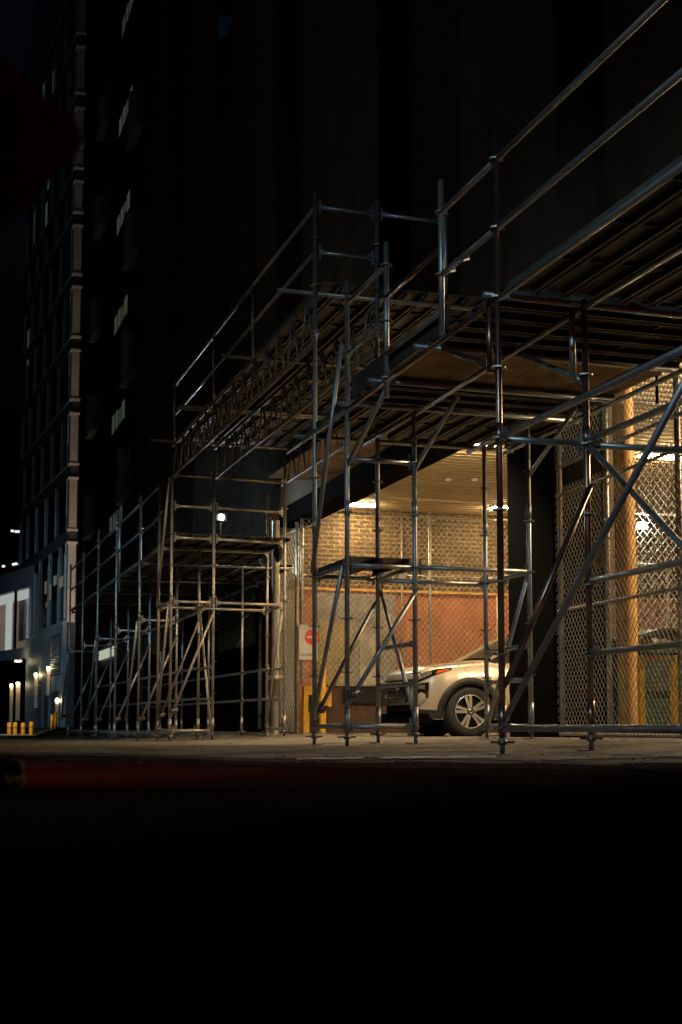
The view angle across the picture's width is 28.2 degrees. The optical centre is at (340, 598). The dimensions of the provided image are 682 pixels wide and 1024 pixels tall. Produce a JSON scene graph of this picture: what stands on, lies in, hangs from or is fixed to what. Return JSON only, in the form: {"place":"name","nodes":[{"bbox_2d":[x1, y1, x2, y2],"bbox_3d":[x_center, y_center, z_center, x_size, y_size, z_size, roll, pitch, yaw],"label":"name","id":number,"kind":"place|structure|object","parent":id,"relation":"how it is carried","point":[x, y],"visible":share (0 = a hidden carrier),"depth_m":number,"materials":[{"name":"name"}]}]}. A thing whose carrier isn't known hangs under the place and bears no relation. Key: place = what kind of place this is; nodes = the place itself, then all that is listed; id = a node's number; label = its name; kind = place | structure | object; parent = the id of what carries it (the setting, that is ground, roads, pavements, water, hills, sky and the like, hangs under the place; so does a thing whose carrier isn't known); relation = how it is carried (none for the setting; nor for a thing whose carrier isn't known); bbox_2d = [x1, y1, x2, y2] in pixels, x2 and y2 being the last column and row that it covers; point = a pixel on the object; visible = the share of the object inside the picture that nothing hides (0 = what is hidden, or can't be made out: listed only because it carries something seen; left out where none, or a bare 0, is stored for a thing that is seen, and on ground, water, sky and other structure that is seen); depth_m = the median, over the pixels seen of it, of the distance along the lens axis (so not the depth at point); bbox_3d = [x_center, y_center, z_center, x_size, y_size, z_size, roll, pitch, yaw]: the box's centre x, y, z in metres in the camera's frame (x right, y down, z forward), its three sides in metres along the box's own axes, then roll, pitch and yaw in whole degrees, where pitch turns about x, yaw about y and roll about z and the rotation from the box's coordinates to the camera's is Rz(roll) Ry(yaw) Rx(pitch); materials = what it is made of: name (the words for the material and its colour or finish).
{"place":"outdoors","nodes":[
{"label":"outdoors","id":0,"kind":"place"},
{"bbox_2d":[0,756,25,793],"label":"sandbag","id":1,"kind":"object","parent":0,"point":[12,776],"visible":1,"depth_m":4.32,"materials":[{"name":"fabric"}]},
{"bbox_2d":[0,0,37,505],"label":"sky","id":2,"kind":"structure","parent":0,"point":[16,16],"materials":[{"name":"black"}]},
{"bbox_2d":[0,726,681,1023],"bbox_3d":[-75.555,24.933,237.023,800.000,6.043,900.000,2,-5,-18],"label":"road","id":3,"kind":"structure","parent":0,"point":[145,892],"depth_m":1.82,"materials":[{"name":"black asphalt"}]},
{"bbox_2d":[0,505,25,672],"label":"office block","id":4,"kind":"structure","parent":3,"relation":"on","point":[9,534],"depth_m":127.54,"materials":[{"name":"black glass"}]},
{"bbox_2d":[0,565,33,726],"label":"glazed bay","id":5,"kind":"object","parent":3,"relation":"on","point":[15,586],"visible":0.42,"depth_m":85.40,"materials":[{"name":"black glass"}]},
{"bbox_2d":[9,684,12,726],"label":"wall sconce","id":6,"kind":"object","parent":5,"relation":"attached to","point":[11,705],"depth_m":81.63,"materials":[{"name":"glass"}]},
{"bbox_2d":[15,682,19,720],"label":"wall sconce","id":7,"kind":"object","parent":5,"relation":"attached to","point":[17,713],"depth_m":81.75,"materials":[{"name":"glass"}]},
{"bbox_2d":[0,734,35,737],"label":"kerb","id":8,"kind":"structure","parent":3,"relation":"on","point":[11,735],"depth_m":62.50,"materials":[{"name":"concrete"}]},
{"bbox_2d":[7,723,10,734],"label":"bollard","id":9,"kind":"object","parent":8,"relation":"on","point":[8,728],"visible":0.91,"depth_m":63.90,"materials":[{"name":"yellow metal"}]},
{"bbox_2d":[13,722,16,734],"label":"bollard","id":10,"kind":"object","parent":8,"relation":"on","point":[14,728],"visible":0.92,"depth_m":63.99,"materials":[{"name":"yellow metal"}]},
{"bbox_2d":[21,723,24,734],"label":"bollard","id":11,"kind":"object","parent":8,"relation":"on","point":[22,728],"visible":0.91,"depth_m":64.10,"materials":[{"name":"yellow metal"}]},
{"bbox_2d":[29,722,32,734],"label":"bollard","id":12,"kind":"object","parent":8,"relation":"on","point":[30,728],"visible":0.89,"depth_m":64.22,"materials":[{"name":"yellow metal"}]},
{"bbox_2d":[0,55,84,231],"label":"road work sign","id":13,"kind":"object","parent":3,"relation":"on","point":[42,142],"visible":1,"depth_m":2.22,"materials":[{"name":"orange metal"}]},
{"bbox_2d":[18,0,93,727],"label":"glass tower","id":14,"kind":"structure","parent":3,"relation":"on","point":[54,407],"depth_m":74.19,"materials":[{"name":"glass"}]},
{"bbox_2d":[34,673,37,707],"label":"wall sconce","id":15,"kind":"object","parent":14,"relation":"attached to","point":[35,688],"depth_m":75.73,"materials":[{"name":"glass"}]},
{"bbox_2d":[44,695,47,726],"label":"door","id":16,"kind":"structure","parent":14,"relation":"in","point":[45,696],"depth_m":73.05,"materials":[{"name":"grey metal"}]},
{"bbox_2d":[46,667,49,694],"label":"wall sconce","id":17,"kind":"object","parent":14,"relation":"attached to","point":[48,682],"depth_m":71.95,"materials":[{"name":"glass"}]},
{"bbox_2d":[51,691,60,726],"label":"door","id":18,"kind":"structure","parent":14,"relation":"in","point":[57,694],"depth_m":70.61,"materials":[{"name":"grey metal"}]},
{"bbox_2d":[55,698,58,725],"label":"globe lamp","id":19,"kind":"object","parent":14,"relation":"attached to","point":[57,705],"visible":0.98,"depth_m":69.17,"materials":[{"name":"grey glass"}]},
{"bbox_2d":[50,713,65,729],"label":"guard rail","id":20,"kind":"object","parent":3,"relation":"on","point":[55,717],"visible":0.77,"depth_m":64.29,"materials":[{"name":"yellow metal"}]},
{"bbox_2d":[82,0,681,737],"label":"brick building","id":21,"kind":"structure","parent":3,"relation":"on","point":[216,160],"depth_m":28.49,"materials":[{"name":"black paint"}]},
{"bbox_2d":[82,489,95,539],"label":"window","id":22,"kind":"structure","parent":21,"relation":"in","point":[89,501],"depth_m":58.37,"materials":[{"name":"black glass"}]},
{"bbox_2d":[85,385,98,439],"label":"window","id":23,"kind":"structure","parent":21,"relation":"in","point":[92,400],"depth_m":58.21,"materials":[{"name":"black glass"}]},
{"bbox_2d":[88,286,101,342],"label":"window","id":24,"kind":"structure","parent":21,"relation":"in","point":[95,303],"depth_m":58.00,"materials":[{"name":"black glass"}]},
{"bbox_2d":[93,180,106,240],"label":"window","id":25,"kind":"structure","parent":21,"relation":"in","point":[100,201],"depth_m":57.26,"materials":[{"name":"black glass"}]},
{"bbox_2d":[96,79,109,141],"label":"window","id":26,"kind":"structure","parent":21,"relation":"in","point":[103,101],"depth_m":57.15,"materials":[{"name":"black glass"}]},
{"bbox_2d":[108,507,121,538],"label":"window","id":27,"kind":"structure","parent":21,"relation":"in","point":[110,528],"depth_m":51.50,"materials":[{"name":"grey glass"}]},
{"bbox_2d":[111,399,124,437],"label":"window","id":28,"kind":"structure","parent":21,"relation":"in","point":[115,425],"depth_m":50.99,"materials":[{"name":"grey glass"}]},
{"bbox_2d":[113,295,126,339],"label":"window","id":29,"kind":"structure","parent":21,"relation":"in","point":[123,310],"depth_m":50.98,"materials":[{"name":"grey glass"}]},
{"bbox_2d":[116,190,129,240],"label":"window","id":30,"kind":"structure","parent":21,"relation":"in","point":[119,224],"depth_m":51.44,"materials":[{"name":"grey glass"}]},
{"bbox_2d":[115,439,131,506],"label":"window","id":31,"kind":"structure","parent":21,"relation":"in","point":[124,455],"depth_m":48.92,"materials":[{"name":"black glass"}]},
{"bbox_2d":[118,86,131,142],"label":"window","id":32,"kind":"structure","parent":21,"relation":"in","point":[124,120],"depth_m":51.91,"materials":[{"name":"grey glass"}]},
{"bbox_2d":[121,0,134,42],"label":"window","id":33,"kind":"structure","parent":21,"relation":"in","point":[131,2],"depth_m":51.72,"materials":[{"name":"grey glass"}]},
{"bbox_2d":[119,316,136,388],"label":"window","id":34,"kind":"structure","parent":21,"relation":"in","point":[128,337],"depth_m":48.67,"materials":[{"name":"black glass"}]},
{"bbox_2d":[122,194,139,270],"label":"window","id":35,"kind":"structure","parent":21,"relation":"in","point":[131,219],"depth_m":48.64,"materials":[{"name":"black glass"}]},
{"bbox_2d":[126,70,143,149],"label":"window","id":36,"kind":"structure","parent":21,"relation":"in","point":[136,98],"depth_m":48.40,"materials":[{"name":"black glass"}]},
{"bbox_2d":[219,15,233,37],"bbox_3d":[-2.820,-14.014,33.271,0.364,0.608,0.030,2,-5,-18],"label":"blue tarpaulin","id":37,"kind":"object","parent":21,"relation":"attached to","point":[225,24],"visible":1,"depth_m":33.25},
{"bbox_2d":[258,558,262,728],"bbox_3d":[-1.709,0.764,28.869,0.099,4.000,0.099,2,-5,-18],"label":"downpipe","id":38,"kind":"object","parent":21,"relation":"attached to","point":[260,674],"visible":0.66,"depth_m":28.79,"materials":[{"name":"black metal"}]},
{"bbox_2d":[279,522,299,733],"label":"chain link gate","id":39,"kind":"structure","parent":21,"relation":"attached to","point":[296,609],"depth_m":26.65,"materials":[{"name":"metal"}]},
{"bbox_2d":[302,686,311,732],"bbox_3d":[-0.588,2.214,26.879,0.340,0.950,0.130,2,-5,-18],"label":"corner guard","id":40,"kind":"object","parent":21,"relation":"on","point":[306,700],"visible":0.62,"depth_m":26.82,"materials":[{"name":"yellow paint"}]},
{"bbox_2d":[318,665,326,732],"bbox_3d":[-0.367,1.986,26.775,0.185,1.350,0.185,2,-5,-18],"label":"bollard","id":41,"kind":"object","parent":21,"relation":"on","point":[322,718],"visible":0.34,"depth_m":26.71,"materials":[{"name":"yellow metal"}]},
{"bbox_2d":[326,687,331,706],"bbox_3d":[-0.313,2.183,26.985,0.230,0.830,0.100,2,-5,-18],"label":"corner guard","id":42,"kind":"object","parent":21,"relation":"attached to","point":[329,702],"visible":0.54,"depth_m":26.98,"materials":[{"name":"yellow paint"}]},
{"bbox_2d":[317,593,395,684],"bbox_3d":[0.322,0.869,28.422,1.730,1.950,0.035,2,-5,-18],"label":"door","id":43,"kind":"structure","parent":21,"relation":"in","point":[324,599],"depth_m":28.47,"materials":[{"name":"grey paint"}]},
{"bbox_2d":[350,502,380,506],"bbox_3d":[0.431,-1.958,28.007,0.700,0.075,0.340,2,-5,-18],"label":"ceiling light","id":44,"kind":"object","parent":21,"relation":"attached to","point":[364,504],"visible":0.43,"depth_m":27.90,"materials":[{"name":"grey"}]},
{"bbox_2d":[299,511,677,683],"bbox_3d":[4.119,0.061,28.205,10.373,3.520,0.082,2,-5,-18],"label":"chain link fence","id":45,"kind":"object","parent":21,"relation":"on","point":[429,550],"visible":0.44,"depth_m":27.39,"materials":[{"name":"metal"}]},
{"bbox_2d":[299,625,319,659],"bbox_3d":[-0.619,0.851,26.444,0.415,0.680,0.018,2,-5,-18],"label":"no entry sign","id":46,"kind":"object","parent":45,"relation":"attached to","point":[305,642],"visible":0.62,"depth_m":26.42,"materials":[{"name":"white metal"}]},
{"bbox_2d":[487,505,507,509],"bbox_3d":[3.414,-1.913,28.502,0.600,0.075,0.340,2,-5,-18],"label":"ceiling light","id":47,"kind":"object","parent":21,"relation":"attached to","point":[492,506],"visible":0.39,"depth_m":28.35,"materials":[{"name":"grey"}]},
{"bbox_2d":[554,366,681,738],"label":"chain link gate","id":48,"kind":"structure","parent":21,"relation":"attached to","point":[606,483],"depth_m":14.35,"materials":[{"name":"metal"}]},
{"bbox_2d":[594,545,606,566],"bbox_3d":[2.789,-0.458,14.611,0.023,0.200,0.280,2,-5,-18],"label":"notice plate","id":49,"kind":"object","parent":48,"relation":"attached to","point":[600,559],"visible":0.86,"depth_m":14.58,"materials":[{"name":"brown metal"}]},
{"bbox_2d":[636,522,647,529],"bbox_3d":[4.235,-1.024,19.088,0.140,0.100,0.100,2,-5,-18],"label":"bulkhead light","id":50,"kind":"object","parent":21,"relation":"attached to","point":[644,524],"visible":0.57,"depth_m":19.05,"materials":[{"name":"grey"}]},
{"bbox_2d":[612,628,680,724],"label":"dumpster","id":51,"kind":"object","parent":21,"relation":"on","point":[656,681],"visible":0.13,"depth_m":15.73,"materials":[{"name":"metal"}]},
{"bbox_2d":[639,637,652,643],"bbox_3d":[3.584,0.514,15.954,0.169,0.136,0.149,2,-5,-18],"label":"rubbish bag","id":52,"kind":"object","parent":51,"relation":"on","point":[644,638],"visible":0.45,"depth_m":15.90,"materials":[{"name":"black plastic"}]},
{"bbox_2d":[668,633,678,640],"bbox_3d":[4.026,0.498,16.094,0.264,0.233,0.275,-2,-6,25],"label":"rubbish bag","id":53,"kind":"object","parent":51,"relation":"on","point":[672,638],"visible":0.2,"depth_m":16.02,"materials":[{"name":"black plastic"}]},
{"bbox_2d":[634,452,673,458],"bbox_3d":[5.394,-2.421,22.960,0.800,0.075,0.340,2,-5,-18],"label":"ceiling light","id":54,"kind":"object","parent":21,"relation":"attached to","point":[653,455],"visible":0.21,"depth_m":22.85,"materials":[{"name":"grey"}]},
{"bbox_2d":[633,400,681,643],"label":"chain link fence","id":55,"kind":"object","parent":21,"relation":"on","point":[644,513],"visible":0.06,"depth_m":18.97,"materials":[{"name":"metal"}]},
{"bbox_2d":[654,374,660,403],"bbox_3d":[3.095,-2.122,13.295,0.180,0.424,0.180,2,-5,-18],"label":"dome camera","id":56,"kind":"object","parent":21,"relation":"attached to","point":[656,393],"visible":0.2,"depth_m":13.28,"materials":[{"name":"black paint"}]},
{"bbox_2d":[637,655,678,737],"bbox_3d":[3.371,1.044,14.435,0.438,0.874,0.091,-3,-6,26],"label":"bin guard","id":57,"kind":"object","parent":21,"relation":"on","point":[671,687],"visible":0.62,"depth_m":14.44,"materials":[{"name":"yellow paint"}]},
{"bbox_2d":[0,728,681,759],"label":"pavement","id":58,"kind":"structure","parent":0,"point":[287,745],"depth_m":11.79,"materials":[{"name":"concrete"}]},
{"bbox_2d":[61,482,294,740],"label":"scaffold shed","id":59,"kind":"structure","parent":58,"relation":"on","point":[240,571],"depth_m":28.18,"materials":[{"name":"metal"}]},
{"bbox_2d":[216,513,225,534],"bbox_3d":[-2.396,-1.133,27.079,0.200,1.152,0.100,2,-5,-18],"label":"work light","id":60,"kind":"object","parent":59,"relation":"on","point":[220,517],"visible":0.82,"depth_m":27.11,"materials":[{"name":"black paint"}]},
{"bbox_2d":[217,587,256,653],"bbox_3d":[-2.419,0.536,30.871,0.180,1.280,3.720,2,-5,-18],"label":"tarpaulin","id":61,"kind":"object","parent":59,"relation":"hanging from","point":[228,631],"visible":0.83,"depth_m":30.61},
{"bbox_2d":[143,470,289,741],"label":"scaffold tower","id":62,"kind":"structure","parent":58,"relation":"on","point":[213,541],"depth_m":22.59,"materials":[{"name":"metal"}]},
{"bbox_2d":[171,296,312,476],"bbox_3d":[-1.521,-2.611,18.349,0.048,0.548,8.200,2,-5,-18],"label":"lattice girder","id":63,"kind":"object","parent":62,"relation":"attached to","point":[305,308],"visible":1,"depth_m":17.41,"materials":[{"name":"grey metal"}]},
{"bbox_2d":[150,207,485,480],"bbox_3d":[-0.420,-3.304,19.553,3.585,1.358,10.000,2,-5,-18],"label":"scaffold canopy","id":64,"kind":"object","parent":63,"relation":"on","point":[410,311],"visible":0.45,"depth_m":17.68,"materials":[{"name":"metal"}]},
{"bbox_2d":[286,432,359,483],"bbox_3d":[0.338,-2.557,18.935,0.048,0.548,8.200,2,-5,-18],"label":"lattice girder","id":65,"kind":"object","parent":64,"relation":"attached to","point":[301,446],"visible":0.24,"depth_m":21.70,"materials":[{"name":"grey metal"}]},
{"bbox_2d":[213,302,374,479],"bbox_3d":[-0.854,-2.591,18.559,0.048,0.548,8.200,2,-5,-18],"label":"lattice girder","id":66,"kind":"object","parent":62,"relation":"attached to","point":[366,314],"visible":0.94,"depth_m":17.88,"materials":[{"name":"grey metal"}]},
{"bbox_2d":[262,450,288,736],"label":"scaffold tower","id":67,"kind":"structure","parent":58,"relation":"on","point":[284,662],"depth_m":22.97,"materials":[{"name":"metal"}]},
{"bbox_2d":[274,544,282,562],"bbox_3d":[-1.082,-0.807,23.329,0.144,0.389,0.203,2,-5,-18],"label":"cloth bag","id":68,"kind":"object","parent":67,"relation":"attached to","point":[278,554],"visible":0.77,"depth_m":23.26,"materials":[{"name":"fabric"}]},
{"bbox_2d":[268,520,282,734],"bbox_3d":[-1.222,0.528,25.267,0.320,4.000,0.199,2,-5,-18],"label":"standpipe","id":69,"kind":"object","parent":58,"relation":"on","point":[275,626],"visible":0.81,"depth_m":25.20,"materials":[{"name":"grey metal"}]},
{"bbox_2d":[0,736,658,764],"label":"grit","id":70,"kind":"object","parent":58,"relation":"on","point":[525,761],"visible":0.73,"depth_m":8.57,"materials":[{"name":"grey gravel"}]},
{"bbox_2d":[0,752,681,764],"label":"gutter","id":71,"kind":"object","parent":58,"relation":"on","point":[611,761],"visible":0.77,"depth_m":8.16,"materials":[{"name":"grey concrete"}]},
{"bbox_2d":[297,755,495,758],"bbox_3d":[0.389,1.006,8.596,1.587,0.001,0.475,2,-6,-23],"label":"painted line","id":72,"kind":"object","parent":58,"relation":"on","point":[397,757],"visible":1,"depth_m":8.56,"materials":[{"name":"paint"}]},
{"bbox_2d":[305,192,527,745],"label":"scaffold tower","id":73,"kind":"structure","parent":58,"relation":"on","point":[348,565],"depth_m":13.66,"materials":[{"name":"metal"}]},
{"bbox_2d":[478,405,577,738],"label":"scaffold tower","id":74,"kind":"structure","parent":58,"relation":"on","point":[488,681],"depth_m":14.01,"materials":[{"name":"metal"}]},
{"bbox_2d":[441,132,681,754],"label":"scaffold tower","id":75,"kind":"structure","parent":58,"relation":"on","point":[590,442],"depth_m":9.69,"materials":[{"name":"metal"}]},
{"bbox_2d":[293,0,681,455],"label":"scaffold canopy","id":76,"kind":"object","parent":75,"relation":"on","point":[626,250],"visible":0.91,"depth_m":11.05,"materials":[{"name":"metal"}]},
{"bbox_2d":[0,754,681,770],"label":"patched road","id":77,"kind":"structure","parent":0,"point":[481,766],"depth_m":7.48,"materials":[{"name":"grey asphalt"}]},
{"bbox_2d":[381,635,659,735],"bbox_3d":[3.018,1.320,21.338,4.562,1.741,2.234,2,-5,-18],"label":"parked car","id":78,"kind":"object","parent":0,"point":[451,698],"visible":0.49,"depth_m":20.04,"materials":[{"name":"beige paint"}]}
]}

